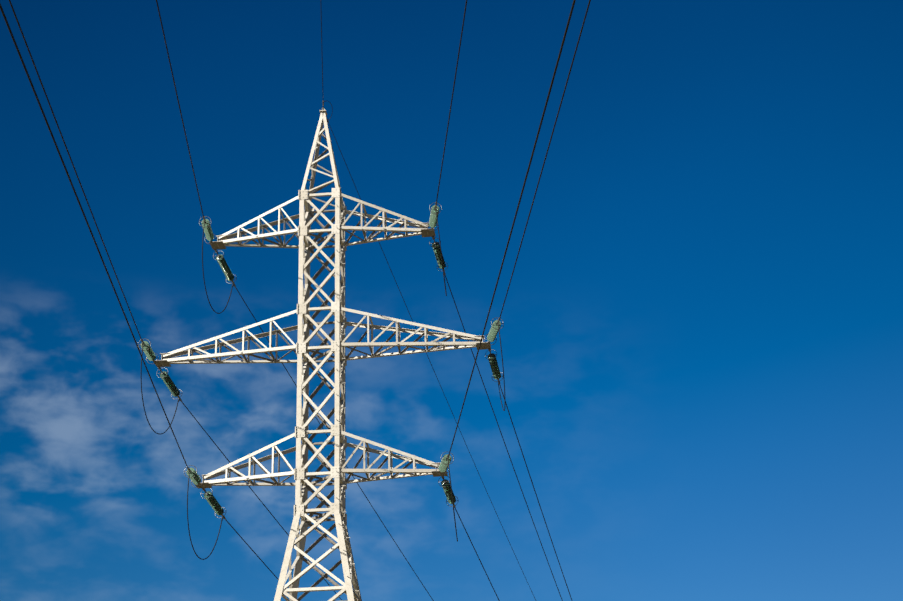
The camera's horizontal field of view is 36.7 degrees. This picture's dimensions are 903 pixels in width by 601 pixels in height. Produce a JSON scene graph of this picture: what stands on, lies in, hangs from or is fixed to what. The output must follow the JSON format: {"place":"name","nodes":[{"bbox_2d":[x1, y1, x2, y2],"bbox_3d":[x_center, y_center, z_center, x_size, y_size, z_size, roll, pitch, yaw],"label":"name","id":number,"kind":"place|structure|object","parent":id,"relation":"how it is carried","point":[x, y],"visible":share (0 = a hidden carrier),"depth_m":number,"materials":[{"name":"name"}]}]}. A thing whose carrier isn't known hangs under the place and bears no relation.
{"place":"outdoors","nodes":[
{"label":"outdoors","id":0,"kind":"place"},
{"bbox_2d":[140,205,500,514],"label":"insulator glass discs","id":1,"kind":"object","parent":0,"point":[212,501],"visible":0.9,"depth_m":42.38,"materials":[{"name":"glass"}]},
{"bbox_2d":[0,0,902,600],"label":"sky","id":2,"kind":"structure","parent":0,"point":[701,334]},
{"bbox_3d":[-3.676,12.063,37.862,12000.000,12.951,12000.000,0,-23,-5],"label":"ground","id":3,"kind":"structure","parent":0,"visible":0},
{"bbox_2d":[154,109,490,600],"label":"transmission tower","id":4,"kind":"structure","parent":3,"relation":"on","point":[338,471],"depth_m":42.10,"materials":[{"name":"white metal"}]},
{"bbox_2d":[138,100,503,520],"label":"insulator fittings","id":5,"kind":"object","parent":4,"relation":"attached to","point":[189,471],"visible":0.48,"depth_m":42.10,"materials":[{"name":"grey metal"}]},
{"bbox_2d":[0,0,590,600],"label":"conductors","id":6,"kind":"object","parent":5,"relation":"attached to","point":[376,236],"visible":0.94,"depth_m":32.52,"materials":[{"name":"metal"}]},
{"bbox_2d":[141,101,504,559],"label":"jumper loops","id":7,"kind":"object","parent":5,"relation":"hanging from","point":[224,309],"visible":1,"depth_m":41.52,"materials":[{"name":"metal"}]}
]}

